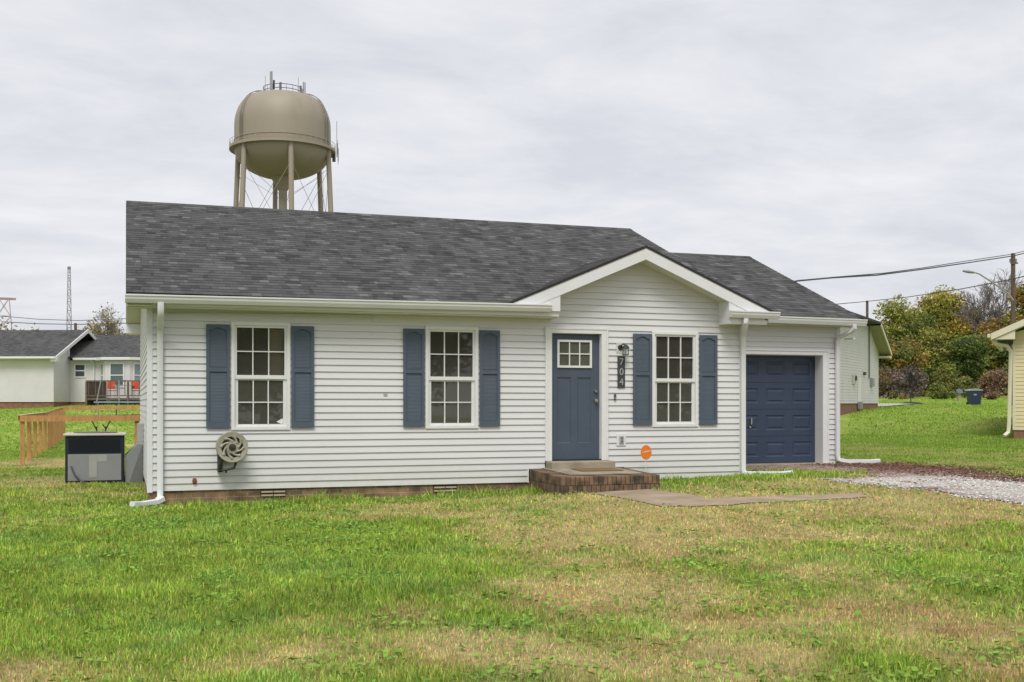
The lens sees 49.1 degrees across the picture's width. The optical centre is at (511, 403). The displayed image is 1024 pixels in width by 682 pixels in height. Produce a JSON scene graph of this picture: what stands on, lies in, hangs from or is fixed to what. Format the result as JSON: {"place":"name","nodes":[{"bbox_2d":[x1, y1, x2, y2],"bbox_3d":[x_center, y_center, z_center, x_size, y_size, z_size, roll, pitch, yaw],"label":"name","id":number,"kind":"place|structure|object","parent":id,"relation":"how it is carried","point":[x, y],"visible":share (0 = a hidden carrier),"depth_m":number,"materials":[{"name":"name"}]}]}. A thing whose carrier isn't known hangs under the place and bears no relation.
{"place":"outdoors","nodes":[
{"label":"outdoors","id":0,"kind":"place"},
{"bbox_2d":[0,396,1023,681],"bbox_3d":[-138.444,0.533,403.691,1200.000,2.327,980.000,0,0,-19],"label":"ground","id":1,"kind":"structure","parent":0,"point":[844,426],"depth_m":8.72,"materials":[{"name":"green plant"}]},
{"bbox_2d":[0,297,15,329],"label":"power pylon","id":2,"kind":"object","parent":1,"relation":"on","point":[4,298],"visible":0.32,"depth_m":149.60,"materials":[{"name":"grey metal"}]},
{"bbox_2d":[2,321,125,324],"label":"overhead wire","id":3,"kind":"object","parent":2,"relation":"attached to","point":[62,324],"visible":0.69,"depth_m":147.69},
{"bbox_2d":[4,316,125,320],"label":"overhead wire","id":4,"kind":"object","parent":2,"relation":"attached to","point":[53,319],"visible":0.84,"depth_m":147.28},
{"bbox_2d":[0,317,23,329],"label":"distant tree","id":5,"kind":"object","parent":1,"relation":"on","point":[7,325],"visible":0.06,"depth_m":149.13,"materials":[{"name":"grey plant"}]},
{"bbox_2d":[66,266,71,329],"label":"radio mast","id":6,"kind":"object","parent":1,"relation":"on","point":[68,268],"visible":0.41,"depth_m":149.81,"materials":[{"name":"metal"}]},
{"bbox_2d":[0,329,139,408],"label":"neighbour house","id":7,"kind":"structure","parent":1,"relation":"on","point":[46,368],"depth_m":66.12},
{"bbox_2d":[74,364,85,377],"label":"window","id":8,"kind":"structure","parent":7,"relation":"in","point":[79,369],"depth_m":67.04,"materials":[{"name":"white plastic"}]},
{"bbox_2d":[18,406,139,464],"bbox_3d":[-11.762,0.846,36.136,6.110,1.637,18.547,0,0,-19],"label":"wooden fence","id":9,"kind":"object","parent":1,"relation":"on","point":[53,420],"visible":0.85,"depth_m":30.13,"materials":[{"name":"brown wood"}]},
{"bbox_2d":[63,431,126,482],"bbox_3d":[-7.632,0.983,20.566,1.070,0.936,1.050,0,0,-19],"label":"air conditioner","id":10,"kind":"object","parent":1,"relation":"on","point":[95,456],"visible":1,"depth_m":20.13,"materials":[{"name":"black metal"}]},
{"bbox_2d":[78,302,131,334],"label":"tree","id":11,"kind":"object","parent":1,"relation":"on","point":[109,325],"visible":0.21,"depth_m":113.79,"materials":[{"name":"brown plant"}]},
{"bbox_2d":[85,380,139,405],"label":"wooden deck","id":12,"kind":"structure","parent":1,"relation":"on","point":[91,389],"depth_m":63.42,"materials":[{"name":"brown wood"}]},
{"bbox_2d":[107,382,115,397],"bbox_3d":[-22.924,-0.755,64.383,0.442,0.931,0.459,0,0,0],"label":"patio chair","id":13,"kind":"object","parent":12,"relation":"on","point":[112,384],"visible":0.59,"depth_m":64.15,"materials":[{"name":"red plastic"}]},
{"bbox_2d":[113,385,133,397],"bbox_3d":[-22.124,-0.660,64.000,1.000,0.740,0.800,0,0,0],"label":"patio table","id":14,"kind":"object","parent":12,"relation":"on","point":[123,385],"visible":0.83,"depth_m":63.97,"materials":[{"name":"white plastic"}]},
{"bbox_2d":[131,382,138,397],"bbox_3d":[-21.565,-0.755,64.383,0.442,0.931,0.459,0,0,0],"label":"patio chair","id":15,"kind":"object","parent":12,"relation":"on","point":[136,385],"visible":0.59,"depth_m":64.15,"materials":[{"name":"red plastic"}]},
{"bbox_2d":[94,380,139,414],"bbox_3d":[-18.267,-0.184,54.000,3.500,1.755,3.500,0,0,0],"label":"trampoline","id":16,"kind":"object","parent":1,"relation":"on","point":[116,402],"visible":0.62,"depth_m":52.33,"materials":[{"name":"grey metal"}]},
{"bbox_2d":[229,71,338,211],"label":"water tower","id":17,"kind":"structure","parent":1,"relation":"on","point":[282,140],"depth_m":169.55,"materials":[{"name":"metal"}]},
{"bbox_2d":[125,200,880,506],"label":"house","id":18,"kind":"structure","parent":1,"relation":"on","point":[292,347],"depth_m":17.95,"materials":[{"name":"plastic"}]},
{"bbox_2d":[125,442,142,482],"bbox_3d":[-6.988,1.098,20.739,0.310,0.720,0.772,0,0,-19],"label":"duct hood","id":19,"kind":"object","parent":18,"relation":"attached to","point":[134,463],"visible":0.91,"depth_m":20.39,"materials":[{"name":"grey metal"}]},
{"bbox_2d":[137,423,143,441],"bbox_3d":[-6.585,0.525,19.879,0.103,0.330,0.300,0,0,-19],"label":"disconnect box","id":20,"kind":"object","parent":18,"relation":"attached to","point":[140,432],"visible":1,"depth_m":19.74,"materials":[{"name":"grey metal"}]},
{"bbox_2d":[216,432,247,472],"bbox_3d":[-4.039,0.705,16.159,0.442,0.591,0.312,0,0,-19],"label":"hose reel","id":21,"kind":"object","parent":18,"relation":"attached to","point":[231,447],"visible":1,"depth_m":16.04,"materials":[{"name":"beige plastic"}]},
{"bbox_2d":[231,322,289,429],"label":"window","id":22,"kind":"structure","parent":18,"relation":"in","point":[260,351],"depth_m":16.56,"materials":[{"name":"white plastic"}]},
{"bbox_2d":[425,326,477,428],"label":"window","id":23,"kind":"structure","parent":18,"relation":"in","point":[451,353],"depth_m":17.50,"materials":[{"name":"white plastic"}]},
{"bbox_2d":[552,333,598,458],"bbox_3d":[1.020,-0.112,18.139,0.855,2.035,0.115,0,0,-19],"label":"front door","id":24,"kind":"structure","parent":18,"relation":"in","point":[575,357],"depth_m":18.15,"materials":[{"name":"blue"}]},
{"bbox_2d":[617,356,624,387],"bbox_3d":[1.785,-0.507,18.320,0.132,0.512,0.023,0,0,-19],"label":"house number sign","id":25,"kind":"object","parent":18,"relation":"attached to","point":[620,371],"visible":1,"depth_m":18.31,"materials":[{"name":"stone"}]},
{"bbox_2d":[616,434,625,445],"bbox_3d":[1.787,0.598,18.314,0.166,0.200,0.038,0,0,-19],"label":"outdoor outlet","id":26,"kind":"object","parent":18,"relation":"attached to","point":[620,439],"visible":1,"depth_m":18.30,"materials":[{"name":"white plastic"}]},
{"bbox_2d":[616,342,629,354],"bbox_3d":[1.815,-0.884,18.268,0.128,0.208,0.224,0,0,-42],"label":"wall lantern","id":27,"kind":"object","parent":18,"relation":"attached to","point":[619,347],"depth_m":18.30,"materials":[{"name":"plastic"}]},
{"bbox_2d":[652,331,697,426],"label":"window","id":28,"kind":"structure","parent":18,"relation":"in","point":[674,354],"depth_m":18.76,"materials":[{"name":"white plastic"}]},
{"bbox_2d":[746,355,814,462],"bbox_3d":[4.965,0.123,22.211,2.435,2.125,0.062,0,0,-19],"label":"garage door","id":29,"kind":"structure","parent":18,"relation":"in","point":[780,390],"depth_m":22.37,"materials":[{"name":"blue paint"}]},
{"bbox_2d":[530,460,659,494],"bbox_3d":[1.262,1.278,17.426,1.600,0.703,1.399,0,0,-19],"label":"brick porch","id":30,"kind":"object","parent":1,"relation":"on","point":[562,477],"visible":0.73,"depth_m":16.93,"materials":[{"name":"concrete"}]},
{"bbox_2d":[571,468,623,471],"bbox_3d":[1.335,1.040,17.568,0.690,0.025,0.460,0,0,-19],"label":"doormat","id":31,"kind":"object","parent":30,"relation":"on","point":[595,469],"visible":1,"depth_m":17.50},
{"bbox_2d":[641,445,651,459],"bbox_3d":[2.172,1.048,18.165,0.184,0.737,0.024,0,0,-13],"label":"yard sign","id":32,"kind":"object","parent":1,"relation":"on","point":[646,452],"visible":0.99,"depth_m":18.16,"materials":[{"name":"orange plastic"}]},
{"bbox_2d":[840,311,892,414],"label":"white outbuilding","id":33,"kind":"structure","parent":1,"relation":"on","point":[865,350],"depth_m":48.52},
{"bbox_2d":[866,301,868,317],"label":"distant utility pole","id":34,"kind":"object","parent":1,"relation":"on","point":[867,308],"visible":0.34,"depth_m":94.94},
{"bbox_2d":[878,325,894,397],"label":"autumn tree","id":35,"kind":"object","parent":1,"relation":"on","point":[881,362],"visible":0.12,"depth_m":83.46,"materials":[{"name":"green plant"}]},
{"bbox_2d":[757,461,1023,505],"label":"leaf litter","id":36,"kind":"object","parent":1,"relation":"on","point":[937,468],"visible":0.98,"depth_m":20.20,"materials":[{"name":"brown dry fallen leaves"}]},
{"bbox_2d":[878,364,903,397],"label":"bush","id":37,"kind":"object","parent":1,"relation":"on","point":[884,385],"visible":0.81,"depth_m":79.59,"materials":[{"name":"brown plant"}]},
{"bbox_2d":[887,390,908,398],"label":"bush","id":38,"kind":"object","parent":1,"relation":"on","point":[895,395],"visible":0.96,"depth_m":76.83,"materials":[{"name":"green plant"}]},
{"bbox_2d":[872,293,931,374],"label":"autumn tree","id":39,"kind":"object","parent":1,"relation":"on","point":[897,318],"visible":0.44,"depth_m":86.88,"materials":[{"name":"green plant"}]},
{"bbox_2d":[884,362,923,401],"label":"young tree","id":40,"kind":"object","parent":1,"relation":"on","point":[910,377],"visible":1,"depth_m":65.97,"materials":[{"name":"purple plant"}]},
{"bbox_2d":[882,335,932,392],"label":"autumn tree","id":41,"kind":"object","parent":1,"relation":"on","point":[904,355],"visible":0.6,"depth_m":82.52,"materials":[{"name":"green plant"}]},
{"bbox_2d":[893,365,929,397],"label":"bush","id":42,"kind":"object","parent":1,"relation":"on","point":[916,390],"visible":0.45,"depth_m":78.60,"materials":[{"name":"brown plant"}]},
{"bbox_2d":[903,402,923,404],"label":"mulch ring","id":43,"kind":"object","parent":1,"relation":"on","point":[913,403],"visible":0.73,"depth_m":65.53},
{"bbox_2d":[904,307,943,396],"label":"autumn tree","id":44,"kind":"object","parent":1,"relation":"on","point":[931,321],"visible":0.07,"depth_m":90.52,"materials":[{"name":"orange plant"}]},
{"bbox_2d":[925,381,944,398],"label":"bush","id":45,"kind":"object","parent":1,"relation":"on","point":[934,390],"visible":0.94,"depth_m":76.63,"materials":[{"name":"green plant"}]},
{"bbox_2d":[917,326,957,385],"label":"autumn tree","id":46,"kind":"object","parent":1,"relation":"on","point":[938,352],"visible":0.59,"depth_m":85.12,"materials":[{"name":"green plant"}]},
{"bbox_2d":[881,367,1007,396],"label":"woodland","id":47,"kind":"object","parent":1,"relation":"on","point":[927,385],"depth_m":105.39,"materials":[{"name":"green plant"}]},
{"bbox_2d":[910,284,979,346],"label":"autumn tree","id":48,"kind":"object","parent":1,"relation":"on","point":[936,304],"visible":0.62,"depth_m":92.09,"materials":[{"name":"yellow plant"}]},
{"bbox_2d":[930,360,961,395],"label":"bush","id":49,"kind":"object","parent":1,"relation":"on","point":[945,375],"visible":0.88,"depth_m":78.76,"materials":[{"name":"green plant"}]},
{"bbox_2d":[938,391,956,398],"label":"bush","id":50,"kind":"object","parent":1,"relation":"on","point":[946,395],"visible":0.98,"depth_m":75.72,"materials":[{"name":"green plant"}]},
{"bbox_2d":[956,389,962,400],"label":"mailbox","id":51,"kind":"object","parent":1,"relation":"on","point":[959,391],"visible":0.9,"depth_m":72.94,"materials":[{"name":"metal"}]},
{"bbox_2d":[950,375,980,397],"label":"bush","id":52,"kind":"object","parent":1,"relation":"on","point":[967,383],"visible":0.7,"depth_m":77.72,"materials":[{"name":"green plant"}]},
{"bbox_2d":[945,333,993,385],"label":"tree","id":53,"kind":"object","parent":1,"relation":"on","point":[970,360],"visible":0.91,"depth_m":83.28,"materials":[{"name":"green plant"}]},
{"bbox_2d":[965,389,982,404],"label":"trash bin","id":54,"kind":"object","parent":1,"relation":"on","point":[974,396],"visible":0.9,"depth_m":66.69,"materials":[{"name":"blue plastic"}]},
{"bbox_2d":[947,269,1023,389],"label":"bare tree","id":55,"kind":"object","parent":1,"relation":"on","point":[987,297],"visible":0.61,"depth_m":91.67,"materials":[{"name":"grey plant"}]},
{"bbox_2d":[972,329,1005,388],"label":"autumn tree","id":56,"kind":"object","parent":1,"relation":"on","point":[994,351],"visible":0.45,"depth_m":85.17,"materials":[{"name":"green plant"}]},
{"bbox_2d":[975,312,1006,395],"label":"autumn tree","id":57,"kind":"object","parent":1,"relation":"on","point":[989,325],"visible":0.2,"depth_m":89.28,"materials":[{"name":"brown plant"}]},
{"bbox_2d":[976,367,1007,397],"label":"bush","id":58,"kind":"object","parent":1,"relation":"on","point":[991,379],"visible":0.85,"depth_m":77.80,"materials":[{"name":"brown plant"}]},
{"bbox_2d":[984,391,999,399],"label":"bush","id":59,"kind":"object","parent":1,"relation":"on","point":[990,395],"visible":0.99,"depth_m":74.39,"materials":[{"name":"brown plant"}]},
{"bbox_2d":[996,346,1010,373],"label":"autumn tree","id":60,"kind":"object","parent":1,"relation":"on","point":[1005,356],"visible":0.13,"depth_m":84.05,"materials":[{"name":"green plant"}]},
{"bbox_2d":[1002,374,1007,393],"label":"bush","id":61,"kind":"object","parent":1,"relation":"on","point":[1005,383],"visible":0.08,"depth_m":76.92,"materials":[{"name":"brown plant"}]},
{"bbox_2d":[987,318,1023,438],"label":"yellow house","id":62,"kind":"structure","parent":1,"relation":"on","point":[1007,336],"depth_m":31.42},
{"bbox_2d":[1000,284,1023,326],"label":"autumn tree","id":63,"kind":"object","parent":1,"relation":"on","point":[1020,302],"visible":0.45,"depth_m":87.95,"materials":[{"name":"yellow plant"}]},
{"bbox_2d":[1009,253,1017,405],"bbox_3d":[27.693,-3.523,61.995,0.407,9.506,0.310,0,0,0],"label":"utility pole","id":64,"kind":"object","parent":1,"relation":"on","point":[1013,261],"visible":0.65,"depth_m":61.90,"materials":[{"name":"brown wood"}]},
{"bbox_2d":[795,253,1023,281],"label":"overhead wire","id":65,"kind":"object","parent":64,"relation":"attached to","point":[898,272],"visible":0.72,"depth_m":47.01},
{"bbox_2d":[837,251,1023,276],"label":"overhead wire","id":66,"kind":"object","parent":64,"relation":"attached to","point":[930,266],"visible":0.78,"depth_m":51.60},
{"bbox_2d":[839,276,1023,303],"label":"overhead wire","id":67,"kind":"object","parent":64,"relation":"attached to","point":[937,292],"visible":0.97,"depth_m":77.36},
{"bbox_2d":[889,336,986,345],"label":"overhead wire","id":68,"kind":"object","parent":64,"relation":"attached to","point":[942,344],"visible":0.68,"depth_m":66.88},
{"bbox_2d":[883,306,1010,326],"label":"overhead wire","id":69,"kind":"object","parent":64,"relation":"attached to","point":[951,323],"visible":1,"depth_m":66.31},
{"bbox_2d":[962,270,1013,300],"bbox_3d":[26.139,-6.463,61.600,2.855,1.702,0.285,0,0,0],"label":"street lamp","id":70,"kind":"object","parent":64,"relation":"attached to","point":[999,287],"visible":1,"depth_m":61.56,"materials":[{"name":"grey metal"}]},
{"bbox_2d":[0,0,1023,396],"label":"sky","id":71,"kind":"structure","parent":0,"point":[803,139],"materials":[{"name":"white"}]},
{"bbox_2d":[592,489,868,506],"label":"path","id":72,"kind":"structure","parent":0,"point":[655,497],"depth_m":15.25,"materials":[{"name":"concrete"}]},
{"bbox_2d":[746,462,1023,504],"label":"driveway","id":73,"kind":"structure","parent":0,"point":[872,471],"depth_m":17.48,"materials":[{"name":"grey gravel"}]},
{"bbox_2d":[878,403,903,405],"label":"pavement","id":74,"kind":"structure","parent":0,"point":[883,404],"depth_m":61.06,"materials":[{"name":"concrete"}]}
]}

